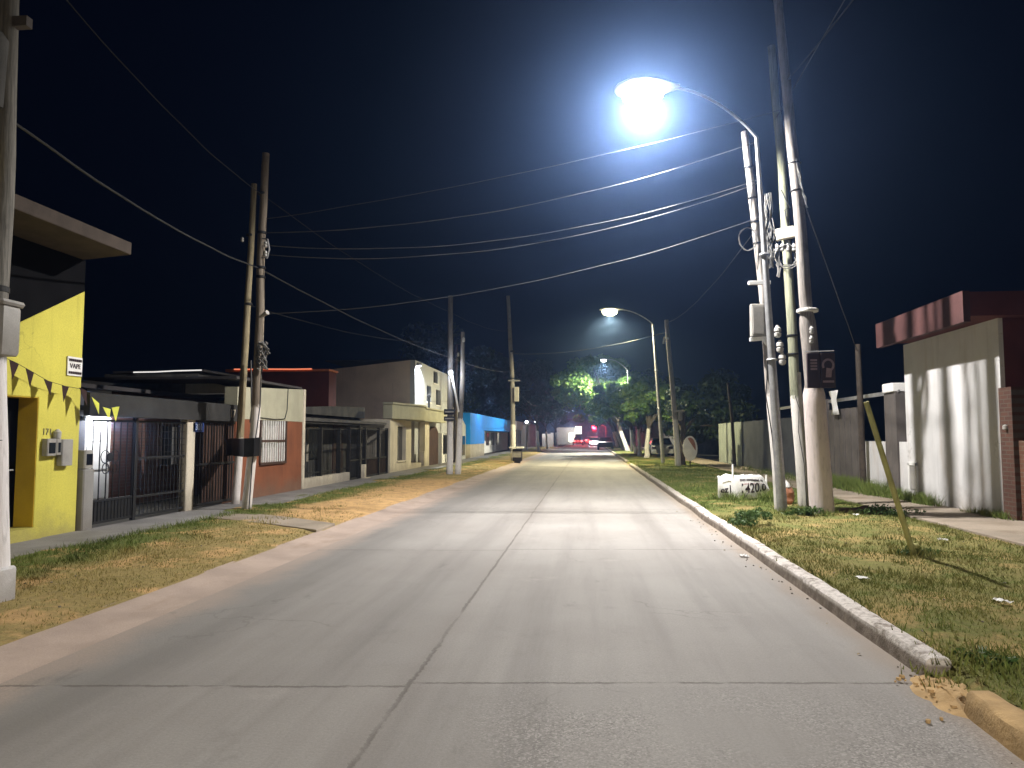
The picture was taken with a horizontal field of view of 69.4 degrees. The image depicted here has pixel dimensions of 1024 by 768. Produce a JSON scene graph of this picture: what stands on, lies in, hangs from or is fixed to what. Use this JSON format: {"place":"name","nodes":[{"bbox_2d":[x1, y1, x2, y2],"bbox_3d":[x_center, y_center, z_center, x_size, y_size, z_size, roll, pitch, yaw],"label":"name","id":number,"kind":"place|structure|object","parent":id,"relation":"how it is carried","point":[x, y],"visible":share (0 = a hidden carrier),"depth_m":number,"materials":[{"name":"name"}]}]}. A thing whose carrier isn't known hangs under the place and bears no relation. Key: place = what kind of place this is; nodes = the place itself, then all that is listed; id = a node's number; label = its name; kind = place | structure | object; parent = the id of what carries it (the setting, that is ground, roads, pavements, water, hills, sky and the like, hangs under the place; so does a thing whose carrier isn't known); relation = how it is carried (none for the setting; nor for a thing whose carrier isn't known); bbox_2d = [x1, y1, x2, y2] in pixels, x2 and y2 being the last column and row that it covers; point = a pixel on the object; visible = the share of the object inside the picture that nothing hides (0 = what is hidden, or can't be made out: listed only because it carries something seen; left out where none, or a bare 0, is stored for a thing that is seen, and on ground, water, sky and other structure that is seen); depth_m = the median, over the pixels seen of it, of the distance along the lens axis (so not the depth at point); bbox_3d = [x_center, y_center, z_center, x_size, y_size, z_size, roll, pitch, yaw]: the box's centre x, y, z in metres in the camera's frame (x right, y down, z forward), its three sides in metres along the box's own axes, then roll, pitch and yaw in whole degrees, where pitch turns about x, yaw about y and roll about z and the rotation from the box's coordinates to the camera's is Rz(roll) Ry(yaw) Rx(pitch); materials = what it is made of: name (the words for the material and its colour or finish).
{"place":"outdoors","nodes":[
{"label":"outdoors","id":0,"kind":"place"},
{"bbox_2d":[211,514,334,531],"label":"driveway","id":1,"kind":"structure","parent":0,"point":[311,525],"depth_m":13.16,"materials":[{"name":"concrete"}]},
{"bbox_2d":[10,446,536,558],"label":"pavement","id":2,"kind":"structure","parent":0,"point":[52,541],"depth_m":13.78,"materials":[{"name":"concrete"}]},
{"bbox_2d":[231,183,256,503],"bbox_3d":[-6.048,-0.922,16.800,0.499,7.408,0.201,-1,-4,14],"label":"utility pole","id":3,"kind":"object","parent":2,"relation":"on","point":[238,462],"visible":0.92,"depth_m":16.74,"materials":[{"name":"wood"}]},
{"bbox_2d":[304,427,388,488],"bbox_3d":[-5.504,2.457,25.813,0.460,1.920,9.050,0,-4,6],"label":"iron fence","id":4,"kind":"object","parent":2,"relation":"on","point":[376,465],"visible":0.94,"depth_m":25.38,"materials":[{"name":"black metal"}]},
{"bbox_2d":[453,344,458,462],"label":"utility pole","id":5,"kind":"object","parent":2,"relation":"on","point":[455,405],"visible":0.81,"depth_m":42.48,"materials":[{"name":"grey wood"}]},
{"bbox_2d":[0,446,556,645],"bbox_3d":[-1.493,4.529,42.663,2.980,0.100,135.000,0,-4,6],"label":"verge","id":6,"kind":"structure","parent":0,"point":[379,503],"depth_m":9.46,"materials":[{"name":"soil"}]},
{"bbox_2d":[453,407,465,458],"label":"white gable house","id":7,"kind":"structure","parent":0,"point":[464,442],"depth_m":50.47,"materials":[{"name":"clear paint"}]},
{"bbox_2d":[92,440,884,527],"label":"ground","id":8,"kind":"structure","parent":0,"point":[714,457],"depth_m":17.38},
{"bbox_2d":[0,0,32,602],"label":"utility pole","id":9,"kind":"object","parent":8,"relation":"on","point":[12,22],"visible":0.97,"depth_m":7.09,"materials":[{"name":"white concrete"}]},
{"bbox_2d":[7,194,130,543],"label":"yellow house","id":10,"kind":"structure","parent":8,"relation":"on","point":[52,251],"depth_m":11.08,"materials":[{"name":"paint"}]},
{"bbox_2d":[7,398,18,526],"bbox_3d":[-7.430,1.118,10.460,0.132,1.918,1.099,0,-4,6],"label":"door","id":11,"kind":"structure","parent":10,"relation":"in","point":[12,403],"depth_m":10.92,"materials":[{"name":"black paint"}]},
{"bbox_2d":[66,356,82,376],"bbox_3d":[-6.970,-0.279,11.786,0.029,0.300,0.340,0,-4,6],"label":"wall sign","id":12,"kind":"object","parent":10,"relation":"attached to","point":[74,366],"visible":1,"depth_m":11.77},
{"bbox_2d":[75,418,234,530],"bbox_3d":[-6.737,1.647,14.509,0.240,1.950,5.250,0,-4,6],"label":"carport fence","id":13,"kind":"object","parent":8,"relation":"on","point":[216,464],"visible":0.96,"depth_m":14.23,"materials":[{"name":"metal"}]},
{"bbox_2d":[193,422,203,431],"bbox_3d":[-6.551,0.906,15.444,0.029,0.200,0.440,0,-4,6],"label":"number plate","id":14,"kind":"object","parent":13,"relation":"attached to","point":[198,427],"visible":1,"depth_m":15.44,"materials":[{"name":"metal"}]},
{"bbox_2d":[200,420,233,505],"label":"gate","id":15,"kind":"structure","parent":13,"relation":"in","point":[203,420],"depth_m":16.32,"materials":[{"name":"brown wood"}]},
{"bbox_2d":[78,376,237,503],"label":"carport house","id":16,"kind":"structure","parent":8,"relation":"on","point":[164,402],"depth_m":16.72,"materials":[{"name":"concrete"}]},
{"bbox_2d":[8,359,118,420],"bbox_3d":[-6.803,0.114,11.374,0.254,0.879,2.802,0,-4,6],"label":"bunting","id":17,"kind":"object","parent":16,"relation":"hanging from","point":[14,367],"visible":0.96,"depth_m":11.31,"materials":[{"name":"yellow fabric"}]},
{"bbox_2d":[85,389,111,499],"bbox_3d":[-9.080,1.408,16.092,0.280,2.550,0.880,0,-4,6],"label":"door","id":18,"kind":"structure","parent":16,"relation":"in","point":[89,425],"depth_m":16.13,"materials":[{"name":"metal"}]},
{"bbox_2d":[157,423,180,467],"bbox_3d":[-8.766,1.558,18.805,0.150,1.090,1.070,0,-4,6],"label":"window","id":19,"kind":"structure","parent":16,"relation":"in","point":[159,424],"depth_m":18.82,"materials":[{"name":"black glass"}]},
{"bbox_2d":[104,369,263,380],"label":"roof","id":20,"kind":"structure","parent":8,"relation":"on","point":[171,373],"depth_m":22.31,"materials":[{"name":"metal"}]},
{"bbox_2d":[84,376,305,503],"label":"red house","id":21,"kind":"structure","parent":8,"relation":"on","point":[280,464],"depth_m":19.30,"materials":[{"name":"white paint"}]},
{"bbox_2d":[258,420,287,464],"bbox_3d":[-6.300,1.518,19.224,0.270,1.130,1.640,0,-4,6],"label":"window","id":22,"kind":"structure","parent":21,"relation":"in","point":[270,430],"depth_m":19.32,"materials":[{"name":"white paint"}]},
{"bbox_2d":[241,152,269,508],"bbox_3d":[-5.292,-1.124,15.482,0.614,7.630,0.286,-2,-5,27],"label":"utility pole","id":23,"kind":"object","parent":8,"relation":"on","point":[260,356],"visible":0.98,"depth_m":15.46,"materials":[{"name":"wood"}]},
{"bbox_2d":[226,437,261,456],"bbox_3d":[-5.870,1.354,15.827,0.308,0.420,1.821,4,-6,-43],"label":"plastic sheet","id":24,"kind":"object","parent":23,"relation":"attached to","point":[246,447],"visible":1,"depth_m":15.29,"materials":[{"name":"plastic"}]},
{"bbox_2d":[16,123,501,371],"bbox_3d":[-3.204,-1.666,26.865,1.437,0.931,39.414,-1,-4,7],"label":"overhead cable","id":25,"kind":"object","parent":23,"relation":"attached to","point":[72,163],"visible":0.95,"depth_m":10.68,"materials":[{"name":"rubber"}]},
{"bbox_2d":[66,0,498,330],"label":"overhead cable","id":26,"kind":"object","parent":23,"relation":"attached to","point":[210,153],"visible":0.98,"depth_m":11.80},
{"bbox_2d":[266,142,754,232],"bbox_3d":[-0.115,-4.099,15.467,10.334,1.762,0.028,0,-4,3],"label":"overhead cable","id":27,"kind":"object","parent":23,"relation":"attached to","point":[510,208],"visible":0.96,"depth_m":15.43,"materials":[{"name":"rubber"}]},
{"bbox_2d":[269,183,756,258],"bbox_3d":[-0.098,-3.365,15.389,10.298,1.496,0.028,0,-4,3],"label":"overhead cable","id":28,"kind":"object","parent":23,"relation":"attached to","point":[514,246],"visible":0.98,"depth_m":15.34,"materials":[{"name":"rubber"}]},
{"bbox_2d":[269,180,756,248],"bbox_3d":[-0.098,-3.508,15.399,10.298,1.350,0.028,0,-4,3],"label":"overhead cable","id":29,"kind":"object","parent":23,"relation":"attached to","point":[511,238],"visible":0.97,"depth_m":15.36,"materials":[{"name":"rubber"}]},
{"bbox_2d":[269,218,757,313],"bbox_3d":[-0.108,-2.431,15.323,10.317,1.911,0.012,0,-4,3],"label":"overhead cable","id":30,"kind":"object","parent":23,"relation":"attached to","point":[517,284],"visible":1,"depth_m":15.28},
{"bbox_2d":[266,109,782,218],"bbox_3d":[0.098,-4.514,15.272,10.752,1.960,0.012,0,-4,5],"label":"overhead cable","id":31,"kind":"object","parent":23,"relation":"attached to","point":[531,170],"visible":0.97,"depth_m":15.23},
{"bbox_2d":[0,447,560,682],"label":"gutter","id":32,"kind":"object","parent":8,"relation":"on","point":[29,653],"visible":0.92,"depth_m":7.36,"materials":[{"name":"concrete"}]},
{"bbox_2d":[509,447,523,462],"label":"litter cabinet","id":33,"kind":"object","parent":32,"relation":"on","point":[516,455],"visible":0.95,"depth_m":43.35,"materials":[{"name":"metal"}]},
{"bbox_2d":[225,368,337,406],"bbox_3d":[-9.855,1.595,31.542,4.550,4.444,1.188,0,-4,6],"label":"tiled house","id":34,"kind":"structure","parent":8,"relation":"on","point":[318,386],"depth_m":31.13,"materials":[{"name":"tile"}]},
{"bbox_2d":[304,406,386,477],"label":"gray house","id":35,"kind":"structure","parent":8,"relation":"on","point":[334,417],"depth_m":26.81,"materials":[{"name":"paint"}]},
{"bbox_2d":[306,427,317,460],"bbox_3d":[-6.811,2.061,25.446,0.080,1.160,1.340,0,-4,6],"label":"window","id":36,"kind":"structure","parent":35,"relation":"in","point":[313,433],"depth_m":25.26,"materials":[{"name":"black glass"}]},
{"bbox_2d":[332,425,343,473],"bbox_3d":[-6.566,2.511,27.858,0.050,1.900,1.100,0,-4,6],"label":"door","id":37,"kind":"structure","parent":35,"relation":"in","point":[334,426],"depth_m":27.53,"materials":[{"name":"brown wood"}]},
{"bbox_2d":[325,359,446,462],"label":"white block","id":38,"kind":"structure","parent":8,"relation":"on","point":[371,386],"depth_m":36.74,"materials":[{"name":"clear paint"}]},
{"bbox_2d":[360,395,445,474],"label":"cream house","id":39,"kind":"structure","parent":8,"relation":"on","point":[398,418],"depth_m":32.59,"materials":[{"name":"beige paint"}]},
{"bbox_2d":[397,426,406,461],"bbox_3d":[-4.932,2.643,32.518,0.270,1.550,1.700,0,-4,6],"label":"window","id":40,"kind":"structure","parent":39,"relation":"in","point":[399,438],"depth_m":32.78,"materials":[{"name":"grey glass"}]},
{"bbox_2d":[429,427,437,464],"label":"garden gate","id":41,"kind":"structure","parent":8,"relation":"on","point":[433,445],"depth_m":39.66,"materials":[{"name":"brown wood"}]},
{"bbox_2d":[438,433,446,463],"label":"white garden wall","id":42,"kind":"structure","parent":8,"relation":"on","point":[442,448],"depth_m":41.49,"materials":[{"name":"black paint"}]},
{"bbox_2d":[398,321,498,412],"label":"dark tree","id":43,"kind":"object","parent":8,"relation":"on","point":[477,355],"visible":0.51,"depth_m":59.99,"materials":[{"name":"green plant"}]},
{"bbox_2d":[444,296,454,473],"bbox_3d":[-2.486,0.054,29.742,0.440,7.275,0.352,0,-4,6],"label":"utility pole","id":44,"kind":"object","parent":8,"relation":"on","point":[449,412],"visible":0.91,"depth_m":29.65,"materials":[{"name":"concrete"}]},
{"bbox_2d":[449,332,464,473],"bbox_3d":[-2.186,0.770,29.598,0.403,5.832,0.810,-2,-4,25],"label":"utility pole","id":45,"kind":"object","parent":8,"relation":"on","point":[458,462],"visible":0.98,"depth_m":29.65,"materials":[{"name":"white concrete"}]},
{"bbox_2d":[463,413,522,458],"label":"blue shop","id":46,"kind":"structure","parent":8,"relation":"on","point":[486,434],"depth_m":61.85,"materials":[{"name":"paint"}]},
{"bbox_2d":[458,352,530,419],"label":"dark tree","id":47,"kind":"object","parent":8,"relation":"on","point":[491,400],"visible":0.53,"depth_m":81.34,"materials":[{"name":"green plant"}]},
{"bbox_2d":[506,295,519,459],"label":"utility pole","id":48,"kind":"object","parent":8,"relation":"on","point":[514,394],"visible":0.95,"depth_m":46.22,"materials":[{"name":"metal"}]},
{"bbox_2d":[502,387,562,451],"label":"verge tree","id":49,"kind":"object","parent":8,"relation":"on","point":[541,408],"visible":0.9,"depth_m":74.39,"materials":[{"name":"green plant"}]},
{"bbox_2d":[505,358,559,441],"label":"dark tree","id":50,"kind":"object","parent":8,"relation":"on","point":[538,372],"visible":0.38,"depth_m":98.28,"materials":[{"name":"green plant"}]},
{"bbox_2d":[523,389,565,448],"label":"verge tree","id":51,"kind":"object","parent":8,"relation":"on","point":[559,414],"visible":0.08,"depth_m":90.30,"materials":[{"name":"green plant"}]},
{"bbox_2d":[542,433,553,446],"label":"pale garden wall","id":52,"kind":"structure","parent":8,"relation":"on","point":[551,439],"depth_m":103.72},
{"bbox_2d":[542,403,579,446],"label":"verge tree","id":53,"kind":"object","parent":8,"relation":"on","point":[561,420],"visible":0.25,"depth_m":109.84,"materials":[{"name":"green plant"}]},
{"bbox_2d":[557,426,581,444],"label":"lit kiosk","id":54,"kind":"object","parent":8,"relation":"on","point":[566,435],"visible":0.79,"depth_m":139.32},
{"bbox_2d":[522,419,635,442],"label":"street end house","id":55,"kind":"structure","parent":8,"relation":"on","point":[587,429],"depth_m":180.70,"materials":[{"name":"concrete"}]},
{"bbox_2d":[572,404,618,446],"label":"street tree","id":56,"kind":"object","parent":8,"relation":"on","point":[597,421],"visible":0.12,"depth_m":95.72,"materials":[{"name":"green plant"}]},
{"bbox_2d":[549,354,644,450],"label":"street tree","id":57,"kind":"object","parent":8,"relation":"on","point":[572,386],"visible":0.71,"depth_m":71.29,"materials":[{"name":"green plant"}]},
{"bbox_2d":[569,365,624,449],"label":"street tree","id":58,"kind":"object","parent":8,"relation":"on","point":[609,419],"depth_m":81.39,"materials":[{"name":"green plant"}]},
{"bbox_2d":[585,377,637,453],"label":"street tree","id":59,"kind":"object","parent":8,"relation":"on","point":[600,403],"visible":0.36,"depth_m":61.15,"materials":[{"name":"green plant"}]},
{"bbox_2d":[604,375,670,455],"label":"street tree","id":60,"kind":"object","parent":8,"relation":"on","point":[617,401],"visible":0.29,"depth_m":55.44,"materials":[{"name":"green plant"}]},
{"bbox_2d":[618,381,695,457],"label":"street tree","id":61,"kind":"object","parent":8,"relation":"on","point":[640,397],"visible":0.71,"depth_m":50.28,"materials":[{"name":"green plant"}]},
{"bbox_2d":[655,376,711,440],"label":"dark tree","id":62,"kind":"object","parent":8,"relation":"on","point":[666,425],"visible":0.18,"depth_m":59.58,"materials":[{"name":"green plant"}]},
{"bbox_2d":[661,386,710,465],"bbox_3d":[8.746,2.169,37.983,2.450,4.245,2.739,2,-4,-25],"label":"dark tree","id":63,"kind":"object","parent":8,"relation":"on","point":[699,417],"visible":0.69,"depth_m":37.62,"materials":[{"name":"green plant"}]},
{"bbox_2d":[668,367,760,443],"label":"dark tree","id":64,"kind":"object","parent":8,"relation":"on","point":[714,387],"visible":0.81,"depth_m":49.76,"materials":[{"name":"green plant"}]},
{"bbox_2d":[718,422,742,465],"bbox_3d":[11.602,3.208,39.268,0.137,2.310,6.251,0,-4,6],"label":"pale sheet fence","id":65,"kind":"object","parent":8,"relation":"on","point":[725,447],"visible":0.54,"depth_m":39.23,"materials":[{"name":"metal"}]},
{"bbox_2d":[742,417,795,476],"bbox_3d":[10.607,2.535,29.619,0.142,2.300,12.701,0,-4,6],"label":"dark sheet fence","id":66,"kind":"object","parent":8,"relation":"on","point":[756,445],"visible":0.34,"depth_m":31.63,"materials":[{"name":"metal"}]},
{"bbox_2d":[780,390,899,478],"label":"board gate","id":67,"kind":"structure","parent":8,"relation":"on","point":[843,438],"depth_m":21.64,"materials":[{"name":"grey wood"}]},
{"bbox_2d":[865,383,908,493],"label":"white wall","id":68,"kind":"structure","parent":8,"relation":"on","point":[894,443],"depth_m":18.00,"materials":[{"name":"paint"}]},
{"bbox_2d":[998,387,1023,520],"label":"brick pier wall","id":69,"kind":"structure","parent":8,"relation":"on","point":[1011,407],"depth_m":12.90,"materials":[{"name":"brown brick"}]},
{"bbox_2d":[0,443,1023,767],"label":"road","id":70,"kind":"structure","parent":0,"point":[586,605],"depth_m":5.17,"materials":[{"name":"concrete"}]},
{"bbox_2d":[24,502,1012,763],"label":"pebbles","id":71,"kind":"object","parent":70,"relation":"on","point":[690,520],"visible":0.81,"depth_m":8.72,"materials":[{"name":"stone"}]},
{"bbox_2d":[597,437,613,449],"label":"parked car","id":72,"kind":"object","parent":70,"relation":"on","point":[605,442],"visible":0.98,"depth_m":85.33,"materials":[{"name":"paint"}]},
{"bbox_2d":[629,463,952,676],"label":"kerb","id":73,"kind":"structure","parent":70,"relation":"on","point":[895,642],"depth_m":6.73,"materials":[{"name":"concrete"}]},
{"bbox_2d":[894,674,968,723],"bbox_3d":[2.732,1.901,4.598,0.747,0.084,1.081,0,-4,6],"label":"kerb rubble","id":74,"kind":"object","parent":70,"relation":"on","point":[943,696],"visible":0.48,"depth_m":4.50,"materials":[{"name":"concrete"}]},
{"bbox_2d":[964,691,1023,760],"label":"kerb","id":75,"kind":"structure","parent":70,"relation":"on","point":[999,719],"depth_m":3.95,"materials":[{"name":"concrete"}]},
{"bbox_2d":[0,446,1023,709],"bbox_3d":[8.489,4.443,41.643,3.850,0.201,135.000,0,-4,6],"label":"verge","id":76,"kind":"structure","parent":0,"point":[975,684],"depth_m":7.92,"materials":[{"name":"plant"}]},
{"bbox_2d":[599,307,664,462],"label":"street lamp","id":77,"kind":"object","parent":76,"relation":"on","point":[609,311],"visible":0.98,"depth_m":40.48,"materials":[{"name":"metal"}]},
{"bbox_2d":[649,438,674,455],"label":"parked car","id":78,"kind":"object","parent":76,"relation":"on","point":[654,446],"visible":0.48,"depth_m":54.11,"materials":[{"name":"silver metal"}]},
{"bbox_2d":[662,320,684,465],"bbox_3d":[7.959,0.475,36.342,1.048,7.362,0.484,0,-4,6],"label":"utility pole","id":79,"kind":"object","parent":76,"relation":"on","point":[675,419],"visible":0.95,"depth_m":36.31,"materials":[{"name":"white paint"}]},
{"bbox_2d":[512,332,664,353],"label":"overhead cable","id":80,"kind":"object","parent":79,"relation":"attached to","point":[598,347],"visible":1,"depth_m":40.13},
{"bbox_2d":[683,436,696,464],"bbox_3d":[8.953,3.361,37.160,0.720,1.510,0.135,0,-4,6],"label":"round board","id":81,"kind":"object","parent":76,"relation":"on","point":[690,448],"visible":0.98,"depth_m":37.12,"materials":[{"name":"white"}]},
{"bbox_2d":[614,76,787,510],"bbox_3d":[3.732,-1.825,14.790,3.244,8.724,1.010,0,-4,6],"label":"street lamp","id":82,"kind":"object","parent":76,"relation":"on","point":[642,92],"visible":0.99,"depth_m":14.69,"materials":[{"name":"metal"}]},
{"bbox_2d":[715,464,769,498],"bbox_3d":[5.456,2.326,17.384,1.584,0.901,0.567,1,-4,-18],"label":"canvas banner","id":83,"kind":"object","parent":76,"relation":"on","point":[753,485],"visible":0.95,"depth_m":17.09,"materials":[{"name":"fabric"}]},
{"bbox_2d":[727,507,772,526],"bbox_3d":[3.967,2.223,12.487,0.798,0.323,1.305,0,-4,6],"label":"weed clump","id":84,"kind":"object","parent":76,"relation":"on","point":[742,518],"visible":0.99,"depth_m":12.19,"materials":[{"name":"green plant"}]},
{"bbox_2d":[738,130,785,509],"bbox_3d":[5.060,-1.316,14.935,0.864,7.930,0.540,0,-4,6],"label":"utility pole","id":85,"kind":"object","parent":76,"relation":"on","point":[757,323],"visible":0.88,"depth_m":14.93,"materials":[{"name":"grey paint"}]},
{"bbox_2d":[768,45,806,506],"bbox_3d":[5.961,-2.389,15.905,0.723,10.209,0.431,0,-4,6],"label":"utility pole","id":86,"kind":"object","parent":76,"relation":"on","point":[785,233],"visible":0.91,"depth_m":15.82,"materials":[{"name":"grey wood"}]},
{"bbox_2d":[776,0,844,116],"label":"overhead cable","id":87,"kind":"object","parent":86,"relation":"attached to","point":[815,50],"visible":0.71,"depth_m":13.40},
{"bbox_2d":[785,480,794,503],"bbox_3d":[6.032,2.383,16.342,0.396,0.500,0.392,-2,-4,22],"label":"rubble bag","id":88,"kind":"object","parent":76,"relation":"on","point":[790,494],"visible":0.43,"depth_m":16.18,"materials":[{"name":"orange plastic"}]},
{"bbox_2d":[781,505,823,515],"bbox_3d":[5.416,2.351,13.738,0.754,0.204,0.352,1,-4,-9],"label":"weed clump","id":89,"kind":"object","parent":76,"relation":"on","point":[810,510],"visible":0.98,"depth_m":13.70,"materials":[{"name":"green plant"}]},
{"bbox_2d":[797,372,808,506],"bbox_3d":[5.708,1.127,14.450,0.190,2.722,0.067,0,-4,6],"label":"conduit pipe","id":90,"kind":"object","parent":76,"relation":"on","point":[801,403],"visible":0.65,"depth_m":14.45,"materials":[{"name":"metal"}]},
{"bbox_2d":[773,0,835,512],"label":"utility pole","id":91,"kind":"object","parent":76,"relation":"on","point":[819,371],"visible":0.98,"depth_m":14.16,"materials":[{"name":"white paint"}]},
{"bbox_2d":[788,0,853,79],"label":"overhead cable","id":92,"kind":"object","parent":91,"relation":"attached to","point":[822,38],"visible":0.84,"depth_m":12.56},
{"bbox_2d":[805,206,856,349],"bbox_3d":[7.453,-2.184,17.048,0.024,2.171,6.540,-3,-5,32],"label":"guy wire","id":93,"kind":"object","parent":91,"relation":"attached to","point":[830,275],"visible":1,"depth_m":16.47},
{"bbox_2d":[835,505,882,514],"bbox_3d":[6.523,2.392,13.975,1.500,0.210,0.760,0,-4,6],"label":"soil heap","id":94,"kind":"object","parent":76,"relation":"on","point":[846,509],"visible":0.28,"depth_m":13.85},
{"bbox_2d":[863,401,919,553],"bbox_3d":[4.668,1.212,9.090,0.677,2.001,0.106,1,-4,-9],"label":"leaning stake","id":95,"kind":"object","parent":76,"relation":"on","point":[911,545],"visible":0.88,"depth_m":9.06,"materials":[{"name":"wood"}]},
{"bbox_2d":[856,504,926,515],"bbox_3d":[6.996,2.331,13.681,1.296,0.216,0.469,0,-4,6],"label":"weed clump","id":96,"kind":"object","parent":76,"relation":"on","point":[874,508],"visible":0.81,"depth_m":13.66,"materials":[{"name":"green plant"}]},
{"bbox_2d":[953,645,1020,665],"bbox_3d":[3.138,1.810,4.920,0.264,0.086,0.416,1,-4,-18],"label":"weed clump","id":97,"kind":"object","parent":76,"relation":"on","point":[986,652],"visible":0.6,"depth_m":4.89,"materials":[{"name":"green plant"}]},
{"bbox_2d":[15,0,1023,439],"label":"sky","id":98,"kind":"structure","parent":0,"point":[909,114],"materials":[{"name":"black"}]},
{"bbox_2d":[508,422,539,448],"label":"dark house","id":99,"kind":"structure","parent":0,"point":[532,438],"depth_m":103.64,"materials":[{"name":"paint"}]},
{"bbox_2d":[636,418,764,453],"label":"dark house","id":100,"kind":"structure","parent":0,"point":[708,446],"depth_m":64.43,"materials":[{"name":"concrete"}]},
{"bbox_2d":[629,446,1023,545],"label":"pavement","id":101,"kind":"structure","parent":0,"point":[1011,531],"depth_m":13.59,"materials":[{"name":"concrete"}]},
{"bbox_2d":[617,368,663,433],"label":"dark tree","id":102,"kind":"object","parent":101,"relation":"on","point":[651,373],"visible":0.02,"depth_m":88.45,"materials":[{"name":"green plant"}]},
{"bbox_2d":[727,383,735,465],"bbox_3d":[10.739,2.040,36.141,0.399,4.208,0.183,0,-4,6],"label":"fence post","id":103,"kind":"object","parent":101,"relation":"on","point":[732,430],"visible":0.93,"depth_m":36.08,"materials":[{"name":"brown wood"}]},
{"bbox_2d":[855,344,866,482],"bbox_3d":[9.293,0.959,19.667,0.169,4.053,0.213,-3,-5,40],"label":"anchor post","id":104,"kind":"object","parent":101,"relation":"on","point":[861,438],"visible":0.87,"depth_m":19.61,"materials":[{"name":"grey wood"}]},
{"bbox_2d":[876,291,1023,514],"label":"white house","id":105,"kind":"structure","parent":0,"point":[963,351],"depth_m":14.62,"materials":[{"name":"grey paint"}]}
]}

